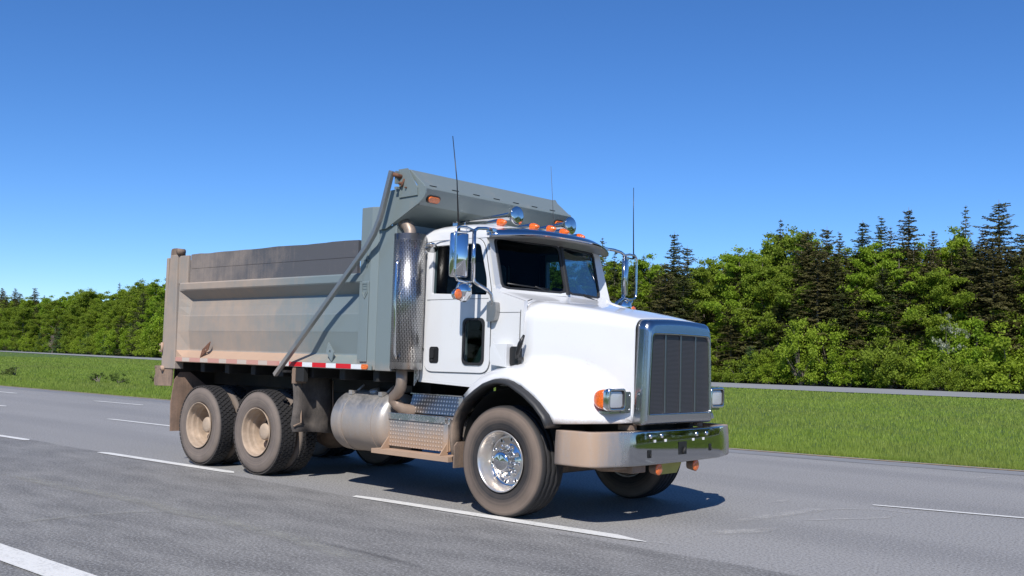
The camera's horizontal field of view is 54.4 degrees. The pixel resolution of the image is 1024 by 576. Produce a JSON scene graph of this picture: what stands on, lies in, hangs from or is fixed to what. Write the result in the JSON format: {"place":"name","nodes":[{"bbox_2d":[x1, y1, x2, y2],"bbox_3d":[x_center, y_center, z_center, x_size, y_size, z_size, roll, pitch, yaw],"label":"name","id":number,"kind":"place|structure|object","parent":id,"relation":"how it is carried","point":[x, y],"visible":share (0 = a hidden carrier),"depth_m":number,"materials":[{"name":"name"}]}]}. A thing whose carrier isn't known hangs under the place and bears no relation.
{"place":"outdoors","nodes":[
{"label":"outdoors","id":0,"kind":"place"},
{"bbox_2d":[0,388,1023,575],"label":"road","id":1,"kind":"structure","parent":0,"point":[686,515],"depth_m":9.75,"materials":[{"name":"grey asphalt"}]},
{"bbox_2d":[0,543,95,575],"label":"edge line","id":2,"kind":"object","parent":1,"relation":"on","point":[39,565],"visible":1,"depth_m":7.02,"materials":[{"name":"paint"}]},
{"bbox_2d":[97,452,233,472],"bbox_3d":[-4.747,2.365,13.571,3.233,0.001,0.157,-2,-5,39],"label":"lane marking","id":3,"kind":"object","parent":1,"relation":"on","point":[182,464],"visible":1,"depth_m":13.47,"materials":[{"name":"paint"}]},
{"bbox_2d":[24,478,350,556],"bbox_3d":[-3.432,2.132,9.673,6.985,0.001,0.418,-2,-5,42],"label":"road scuff","id":4,"kind":"object","parent":1,"relation":"on","point":[236,523],"visible":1,"depth_m":9.14,"materials":[{"name":"grey asphalt"}]},
{"bbox_2d":[154,136,728,516],"bbox_3d":[-1.246,0.505,12.519,7.984,3.774,3.166,-2,-5,42],"label":"dump truck","id":5,"kind":"object","parent":1,"relation":"on","point":[439,313],"visible":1,"depth_m":10.87,"materials":[{"name":"white metal"}]},
{"bbox_2d":[353,495,645,541],"bbox_3d":[-0.261,2.221,9.719,3.694,0.001,0.172,-2,-5,38],"label":"lane marking","id":6,"kind":"object","parent":1,"relation":"on","point":[516,520],"visible":1,"depth_m":9.53,"materials":[{"name":"paint"}]},
{"bbox_2d":[0,349,1023,469],"bbox_3d":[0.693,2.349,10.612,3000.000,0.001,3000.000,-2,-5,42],"label":"ground","id":7,"kind":"structure","parent":0,"point":[16,354],"depth_m":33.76,"materials":[{"name":"green plant"}]},
{"bbox_2d":[0,306,28,338],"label":"broadleaf tree","id":8,"kind":"object","parent":7,"relation":"on","point":[7,314],"visible":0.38,"depth_m":219.92,"materials":[{"name":"green plant"}]},
{"bbox_2d":[1,305,36,351],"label":"broadleaf tree","id":9,"kind":"object","parent":7,"relation":"on","point":[20,317],"visible":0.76,"depth_m":211.77,"materials":[{"name":"green plant"}]},
{"bbox_2d":[16,334,34,351],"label":"leafy bush","id":10,"kind":"object","parent":7,"relation":"on","point":[26,343],"visible":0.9,"depth_m":207.90,"materials":[{"name":"green plant"}]},
{"bbox_2d":[25,311,45,339],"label":"broadleaf tree","id":11,"kind":"object","parent":7,"relation":"on","point":[33,321],"visible":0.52,"depth_m":209.32,"materials":[{"name":"green plant"}]},
{"bbox_2d":[37,298,64,332],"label":"broadleaf tree","id":12,"kind":"object","parent":7,"relation":"on","point":[50,304],"visible":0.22,"depth_m":204.38,"materials":[{"name":"green plant"}]},
{"bbox_2d":[36,305,68,352],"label":"broadleaf tree","id":13,"kind":"object","parent":7,"relation":"on","point":[53,316],"visible":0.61,"depth_m":197.34,"materials":[{"name":"green plant"}]},
{"bbox_2d":[56,306,91,353],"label":"broadleaf tree","id":14,"kind":"object","parent":7,"relation":"on","point":[66,315],"visible":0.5,"depth_m":191.01,"materials":[{"name":"green plant"}]},
{"bbox_2d":[68,289,103,333],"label":"broadleaf tree","id":15,"kind":"object","parent":7,"relation":"on","point":[91,296],"visible":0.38,"depth_m":190.43,"materials":[{"name":"green plant"}]},
{"bbox_2d":[77,308,102,336],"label":"broadleaf tree","id":16,"kind":"object","parent":7,"relation":"on","point":[90,318],"visible":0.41,"depth_m":183.48,"materials":[{"name":"green plant"}]},
{"bbox_2d":[101,324,128,355],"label":"leafy bush","id":17,"kind":"object","parent":7,"relation":"on","point":[108,338],"visible":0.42,"depth_m":169.51,"materials":[{"name":"green plant"}]},
{"bbox_2d":[100,296,137,354],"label":"broadleaf tree","id":18,"kind":"object","parent":7,"relation":"on","point":[114,309],"visible":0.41,"depth_m":175.29,"materials":[{"name":"green plant"}]},
{"bbox_2d":[123,295,146,330],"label":"broadleaf tree","id":19,"kind":"object","parent":7,"relation":"on","point":[131,313],"visible":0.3,"depth_m":172.31,"materials":[{"name":"green plant"}]},
{"bbox_2d":[116,278,154,323],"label":"broadleaf tree","id":20,"kind":"object","parent":7,"relation":"on","point":[129,297],"visible":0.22,"depth_m":175.60,"materials":[{"name":"green plant"}]},
{"bbox_2d":[136,298,158,341],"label":"broadleaf tree","id":21,"kind":"object","parent":7,"relation":"on","point":[148,311],"visible":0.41,"depth_m":162.30,"materials":[{"name":"green plant"}]},
{"bbox_2d":[138,278,162,327],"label":"broadleaf tree","id":22,"kind":"object","parent":7,"relation":"on","point":[153,288],"visible":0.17,"depth_m":170.39,"materials":[{"name":"green plant"}]},
{"bbox_2d":[141,304,164,356],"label":"broadleaf tree","id":23,"kind":"object","parent":7,"relation":"on","point":[159,319],"visible":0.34,"depth_m":156.38,"materials":[{"name":"green plant"}]},
{"bbox_2d":[146,320,163,354],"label":"leafy bush","id":24,"kind":"object","parent":7,"relation":"on","point":[152,338],"visible":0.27,"depth_m":155.35,"materials":[{"name":"green plant"}]},
{"bbox_2d":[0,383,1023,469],"bbox_3d":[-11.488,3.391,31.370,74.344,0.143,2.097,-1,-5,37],"label":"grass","id":25,"kind":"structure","parent":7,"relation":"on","point":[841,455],"depth_m":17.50,"materials":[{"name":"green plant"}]},
{"bbox_2d":[604,256,654,305],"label":"broadleaf tree","id":26,"kind":"object","parent":7,"relation":"on","point":[618,295],"visible":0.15,"depth_m":96.59,"materials":[{"name":"green plant"}]},
{"bbox_2d":[611,284,671,311],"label":"broadleaf tree","id":27,"kind":"object","parent":7,"relation":"on","point":[645,299],"visible":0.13,"depth_m":92.99,"materials":[{"name":"green plant"}]},
{"bbox_2d":[628,253,667,310],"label":"broadleaf tree","id":28,"kind":"object","parent":7,"relation":"on","point":[642,264],"visible":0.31,"depth_m":94.97,"materials":[{"name":"green plant"}]},
{"bbox_2d":[641,271,662,312],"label":"spruce tree","id":29,"kind":"object","parent":7,"relation":"on","point":[652,290],"visible":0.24,"depth_m":92.01,"materials":[{"name":"green plant"}]},
{"bbox_2d":[650,264,684,317],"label":"spruce tree","id":30,"kind":"object","parent":7,"relation":"on","point":[664,299],"visible":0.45,"depth_m":89.31,"materials":[{"name":"green plant"}]},
{"bbox_2d":[658,231,684,316],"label":"spruce tree","id":31,"kind":"object","parent":7,"relation":"on","point":[673,267],"visible":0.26,"depth_m":91.72,"materials":[{"name":"green plant"}]},
{"bbox_2d":[664,268,706,322],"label":"spruce tree","id":32,"kind":"object","parent":7,"relation":"on","point":[683,295],"visible":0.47,"depth_m":88.83,"materials":[{"name":"green plant"}]},
{"bbox_2d":[670,245,707,323],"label":"spruce tree","id":33,"kind":"object","parent":7,"relation":"on","point":[688,262],"visible":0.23,"depth_m":91.48,"materials":[{"name":"green plant"}]},
{"bbox_2d":[670,257,729,343],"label":"broadleaf tree","id":34,"kind":"object","parent":7,"relation":"on","point":[707,287],"visible":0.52,"depth_m":89.59,"materials":[{"name":"green plant"}]},
{"bbox_2d":[692,251,728,377],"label":"broadleaf tree","id":35,"kind":"object","parent":7,"relation":"on","point":[714,267],"visible":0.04,"depth_m":92.99,"materials":[{"name":"green plant"}]},
{"bbox_2d":[708,318,733,371],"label":"broadleaf tree","id":36,"kind":"object","parent":7,"relation":"on","point":[716,329],"visible":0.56,"depth_m":87.37,"materials":[{"name":"green plant"}]},
{"bbox_2d":[712,303,748,382],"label":"spruce tree","id":37,"kind":"object","parent":7,"relation":"on","point":[730,340],"visible":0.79,"depth_m":85.61,"materials":[{"name":"green plant"}]},
{"bbox_2d":[700,244,762,359],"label":"broadleaf tree","id":38,"kind":"object","parent":7,"relation":"on","point":[730,260],"visible":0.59,"depth_m":87.00,"materials":[{"name":"green plant"}]},
{"bbox_2d":[711,271,753,381],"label":"spruce tree","id":39,"kind":"object","parent":7,"relation":"on","point":[736,279],"visible":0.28,"depth_m":87.48,"materials":[{"name":"green plant"}]},
{"bbox_2d":[715,359,757,382],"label":"leafy bush","id":40,"kind":"object","parent":7,"relation":"on","point":[733,375],"visible":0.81,"depth_m":83.55,"materials":[{"name":"green plant"}]},
{"bbox_2d":[728,299,761,382],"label":"young conifer","id":41,"kind":"object","parent":7,"relation":"on","point":[742,352],"visible":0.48,"depth_m":85.67,"materials":[{"name":"green plant"}]},
{"bbox_2d":[703,248,787,382],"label":"broadleaf tree","id":42,"kind":"object","parent":7,"relation":"on","point":[741,290],"visible":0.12,"depth_m":88.28,"materials":[{"name":"green plant"}]},
{"bbox_2d":[737,347,775,383],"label":"leafy bush","id":43,"kind":"object","parent":7,"relation":"on","point":[758,359],"visible":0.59,"depth_m":82.43,"materials":[{"name":"green plant"}]},
{"bbox_2d":[721,256,795,351],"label":"broadleaf tree","id":44,"kind":"object","parent":7,"relation":"on","point":[752,289],"visible":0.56,"depth_m":85.41,"materials":[{"name":"green plant"}]},
{"bbox_2d":[747,356,785,383],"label":"leafy bush","id":45,"kind":"object","parent":7,"relation":"on","point":[759,372],"visible":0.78,"depth_m":81.21,"materials":[{"name":"green plant"}]},
{"bbox_2d":[763,302,789,367],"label":"spruce tree","id":46,"kind":"object","parent":7,"relation":"on","point":[778,313],"visible":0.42,"depth_m":84.04,"materials":[{"name":"green plant"}]},
{"bbox_2d":[761,360,794,384],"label":"leafy bush","id":47,"kind":"object","parent":7,"relation":"on","point":[781,381],"visible":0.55,"depth_m":81.36,"materials":[{"name":"green plant"}]},
{"bbox_2d":[740,254,828,383],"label":"broadleaf tree","id":48,"kind":"object","parent":7,"relation":"on","point":[785,278],"visible":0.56,"depth_m":83.85,"materials":[{"name":"green plant"}]},
{"bbox_2d":[762,224,820,322],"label":"broadleaf tree","id":49,"kind":"object","parent":7,"relation":"on","point":[788,242],"visible":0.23,"depth_m":88.23,"materials":[{"name":"green plant"}]},
{"bbox_2d":[778,298,808,384],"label":"spruce tree","id":50,"kind":"object","parent":7,"relation":"on","point":[795,312],"visible":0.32,"depth_m":82.56,"materials":[{"name":"green plant"}]},
{"bbox_2d":[776,250,819,361],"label":"spruce tree","id":51,"kind":"object","parent":7,"relation":"on","point":[804,272],"visible":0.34,"depth_m":83.59,"materials":[{"name":"green plant"}]},
{"bbox_2d":[775,257,821,384],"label":"spruce tree","id":52,"kind":"object","parent":7,"relation":"on","point":[807,264],"visible":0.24,"depth_m":83.09,"materials":[{"name":"green plant"}]},
{"bbox_2d":[771,316,827,385],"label":"leafy bush","id":53,"kind":"object","parent":7,"relation":"on","point":[793,344],"visible":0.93,"depth_m":80.00,"materials":[{"name":"green plant"}]},
{"bbox_2d":[771,229,832,384],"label":"spruce tree","id":54,"kind":"object","parent":7,"relation":"on","point":[808,244],"visible":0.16,"depth_m":84.30,"materials":[{"name":"green plant"}]},
{"bbox_2d":[777,235,839,344],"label":"broadleaf tree","id":55,"kind":"object","parent":7,"relation":"on","point":[803,249],"visible":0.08,"depth_m":84.91,"materials":[{"name":"green plant"}]},
{"bbox_2d":[792,353,831,385],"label":"leafy bush","id":56,"kind":"object","parent":7,"relation":"on","point":[798,378],"visible":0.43,"depth_m":79.86,"materials":[{"name":"green plant"}]},
{"bbox_2d":[795,242,835,385],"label":"spruce tree","id":57,"kind":"object","parent":7,"relation":"on","point":[817,311],"visible":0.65,"depth_m":81.53,"materials":[{"name":"green plant"}]},
{"bbox_2d":[802,229,847,385],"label":"spruce tree","id":58,"kind":"object","parent":7,"relation":"on","point":[828,247],"visible":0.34,"depth_m":82.95,"materials":[{"name":"green plant"}]},
{"bbox_2d":[799,318,861,386],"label":"leafy bush","id":59,"kind":"object","parent":7,"relation":"on","point":[833,338],"visible":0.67,"depth_m":79.36,"materials":[{"name":"green plant"}]},
{"bbox_2d":[804,251,858,386],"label":"spruce tree","id":60,"kind":"object","parent":7,"relation":"on","point":[835,282],"visible":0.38,"depth_m":81.41,"materials":[{"name":"green plant"}]},
{"bbox_2d":[823,286,861,382],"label":"spruce tree","id":61,"kind":"object","parent":7,"relation":"on","point":[842,302],"visible":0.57,"depth_m":80.21,"materials":[{"name":"green plant"}]},
{"bbox_2d":[829,347,863,386],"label":"leafy bush","id":62,"kind":"object","parent":7,"relation":"on","point":[847,374],"visible":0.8,"depth_m":78.47,"materials":[{"name":"green plant"}]},
{"bbox_2d":[820,262,879,386],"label":"spruce tree","id":63,"kind":"object","parent":7,"relation":"on","point":[851,263],"visible":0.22,"depth_m":81.02,"materials":[{"name":"green plant"}]},
{"bbox_2d":[826,259,880,385],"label":"broadleaf tree","id":64,"kind":"object","parent":7,"relation":"on","point":[861,314],"visible":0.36,"depth_m":80.55,"materials":[{"name":"green plant"}]},
{"bbox_2d":[841,286,870,386],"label":"spruce tree","id":65,"kind":"object","parent":7,"relation":"on","point":[856,317],"visible":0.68,"depth_m":79.69,"materials":[{"name":"green plant"}]},
{"bbox_2d":[842,220,877,386],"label":"spruce tree","id":66,"kind":"object","parent":7,"relation":"on","point":[861,240],"visible":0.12,"depth_m":82.63,"materials":[{"name":"green plant"}]},
{"bbox_2d":[836,239,911,346],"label":"broadleaf tree","id":67,"kind":"object","parent":7,"relation":"on","point":[862,266],"visible":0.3,"depth_m":80.59,"materials":[{"name":"green plant"}]},
{"bbox_2d":[868,216,895,278],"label":"spruce tree","id":68,"kind":"object","parent":7,"relation":"on","point":[880,236],"visible":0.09,"depth_m":82.47,"materials":[{"name":"green plant"}]},
{"bbox_2d":[856,268,911,380],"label":"spruce tree","id":69,"kind":"object","parent":7,"relation":"on","point":[881,289],"visible":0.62,"depth_m":78.69,"materials":[{"name":"green plant"}]},
{"bbox_2d":[845,258,925,338],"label":"broadleaf tree","id":70,"kind":"object","parent":7,"relation":"on","point":[870,282],"visible":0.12,"depth_m":80.05,"materials":[{"name":"green plant"}]},
{"bbox_2d":[854,333,919,388],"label":"leafy bush","id":71,"kind":"object","parent":7,"relation":"on","point":[868,358],"visible":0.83,"depth_m":76.11,"materials":[{"name":"green plant"}]},
{"bbox_2d":[865,251,926,348],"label":"broadleaf tree","id":72,"kind":"object","parent":7,"relation":"on","point":[900,273],"visible":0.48,"depth_m":78.58,"materials":[{"name":"green plant"}]},
{"bbox_2d":[870,352,931,389],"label":"leafy bush","id":73,"kind":"object","parent":7,"relation":"on","point":[909,364],"visible":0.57,"depth_m":75.15,"materials":[{"name":"green plant"}]},
{"bbox_2d":[885,271,926,348],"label":"spruce tree","id":74,"kind":"object","parent":7,"relation":"on","point":[907,328],"visible":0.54,"depth_m":78.05,"materials":[{"name":"green plant"}]},
{"bbox_2d":[884,210,933,349],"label":"spruce tree","id":75,"kind":"object","parent":7,"relation":"on","point":[905,232],"visible":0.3,"depth_m":80.27,"materials":[{"name":"green plant"}]},
{"bbox_2d":[888,253,932,388],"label":"spruce tree","id":76,"kind":"object","parent":7,"relation":"on","point":[912,270],"visible":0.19,"depth_m":78.61,"materials":[{"name":"green plant"}]},
{"bbox_2d":[890,240,955,319],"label":"broadleaf tree","id":77,"kind":"object","parent":7,"relation":"on","point":[922,257],"visible":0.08,"depth_m":80.93,"materials":[{"name":"green plant"}]},
{"bbox_2d":[899,329,958,390],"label":"leafy bush","id":78,"kind":"object","parent":7,"relation":"on","point":[917,362],"visible":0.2,"depth_m":74.84,"materials":[{"name":"green plant"}]},
{"bbox_2d":[911,254,947,389],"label":"spruce tree","id":79,"kind":"object","parent":7,"relation":"on","point":[930,265],"visible":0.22,"depth_m":77.87,"materials":[{"name":"green plant"}]},
{"bbox_2d":[922,231,946,308],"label":"spruce tree","id":80,"kind":"object","parent":7,"relation":"on","point":[932,245],"visible":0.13,"depth_m":79.90,"materials":[{"name":"green plant"}]},
{"bbox_2d":[913,363,958,390],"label":"leafy bush","id":81,"kind":"object","parent":7,"relation":"on","point":[926,381],"visible":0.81,"depth_m":73.01,"materials":[{"name":"green plant"}]},
{"bbox_2d":[898,266,987,358],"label":"broadleaf tree","id":82,"kind":"object","parent":7,"relation":"on","point":[939,298],"visible":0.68,"depth_m":76.07,"materials":[{"name":"green plant"}]},
{"bbox_2d":[931,314,959,390],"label":"blossoming tree","id":83,"kind":"object","parent":7,"relation":"on","point":[948,328],"visible":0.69,"depth_m":73.92,"materials":[{"name":"grey plant"}]},
{"bbox_2d":[921,320,983,380],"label":"leafy bush","id":84,"kind":"object","parent":7,"relation":"on","point":[942,355],"visible":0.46,"depth_m":73.91,"materials":[{"name":"green plant"}]},
{"bbox_2d":[930,358,981,391],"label":"leafy bush","id":85,"kind":"object","parent":7,"relation":"on","point":[955,387],"visible":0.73,"depth_m":72.35,"materials":[{"name":"green plant"}]},
{"bbox_2d":[926,226,988,324],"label":"broadleaf tree","id":86,"kind":"object","parent":7,"relation":"on","point":[961,241],"visible":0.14,"depth_m":80.36,"materials":[{"name":"green plant"}]},
{"bbox_2d":[943,247,979,322],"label":"spruce tree","id":87,"kind":"object","parent":7,"relation":"on","point":[962,274],"visible":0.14,"depth_m":78.65,"materials":[{"name":"green plant"}]},
{"bbox_2d":[953,205,974,297],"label":"spruce tree","id":88,"kind":"object","parent":7,"relation":"on","point":[964,223],"visible":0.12,"depth_m":80.93,"materials":[{"name":"green plant"}]},
{"bbox_2d":[941,361,992,391],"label":"leafy bush","id":89,"kind":"object","parent":7,"relation":"on","point":[968,369],"visible":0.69,"depth_m":71.66,"materials":[{"name":"green plant"}]},
{"bbox_2d":[957,281,986,345],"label":"spruce tree","id":90,"kind":"object","parent":7,"relation":"on","point":[971,305],"visible":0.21,"depth_m":76.02,"materials":[{"name":"green plant"}]},
{"bbox_2d":[953,245,995,329],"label":"spruce tree","id":91,"kind":"object","parent":7,"relation":"on","point":[972,273],"visible":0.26,"depth_m":77.03,"materials":[{"name":"green plant"}]},
{"bbox_2d":[942,316,1012,391],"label":"leafy bush","id":92,"kind":"object","parent":7,"relation":"on","point":[978,325],"visible":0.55,"depth_m":73.16,"materials":[{"name":"green plant"}]},
{"bbox_2d":[961,228,1003,333],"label":"spruce tree","id":93,"kind":"object","parent":7,"relation":"on","point":[979,243],"visible":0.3,"depth_m":76.65,"materials":[{"name":"green plant"}]},
{"bbox_2d":[956,315,1023,393],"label":"leafy bush","id":94,"kind":"object","parent":7,"relation":"on","point":[1001,341],"visible":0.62,"depth_m":71.31,"materials":[{"name":"green plant"}]},
{"bbox_2d":[965,237,1023,384],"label":"spruce tree","id":95,"kind":"object","parent":7,"relation":"on","point":[992,254],"visible":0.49,"depth_m":74.97,"materials":[{"name":"green plant"}]},
{"bbox_2d":[966,203,1023,391],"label":"spruce tree","id":96,"kind":"object","parent":7,"relation":"on","point":[998,232],"visible":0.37,"depth_m":76.47,"materials":[{"name":"green plant"}]},
{"bbox_2d":[986,247,1023,350],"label":"spruce tree","id":97,"kind":"object","parent":7,"relation":"on","point":[1011,265],"visible":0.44,"depth_m":75.00,"materials":[{"name":"green plant"}]},
{"bbox_2d":[988,267,1023,340],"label":"broadleaf tree","id":98,"kind":"object","parent":7,"relation":"on","point":[1020,297],"visible":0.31,"depth_m":74.28,"materials":[{"name":"green plant"}]},
{"bbox_2d":[991,346,1023,393],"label":"leafy bush","id":99,"kind":"object","parent":7,"relation":"on","point":[1018,370],"visible":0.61,"depth_m":71.42,"materials":[{"name":"green plant"}]},
{"bbox_2d":[994,234,1023,357],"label":"spruce tree","id":100,"kind":"object","parent":7,"relation":"on","point":[1020,258],"visible":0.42,"depth_m":75.29,"materials":[{"name":"green plant"}]},
{"bbox_2d":[1007,279,1023,357],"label":"spruce tree","id":101,"kind":"object","parent":7,"relation":"on","point":[1020,304],"visible":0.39,"depth_m":74.52,"materials":[{"name":"green plant"}]},
{"bbox_2d":[0,385,1023,474],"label":"road shoulder","id":102,"kind":"object","parent":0,"point":[887,462],"visible":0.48,"depth_m":16.86},
{"bbox_2d":[7,386,1019,470],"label":"yellow edge line","id":103,"kind":"object","parent":102,"relation":"on","point":[729,448],"visible":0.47,"depth_m":17.14,"materials":[{"name":"paint"}]},
{"bbox_2d":[0,351,1023,398],"bbox_3d":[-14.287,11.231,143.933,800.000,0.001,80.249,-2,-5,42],"label":"road","id":104,"kind":"structure","parent":0,"point":[894,391],"depth_m":68.61,"materials":[{"name":"grey asphalt"}]},
{"bbox_2d":[0,0,1023,319],"label":"sky","id":105,"kind":"structure","parent":0,"point":[133,132],"materials":[{"name":"blue"}]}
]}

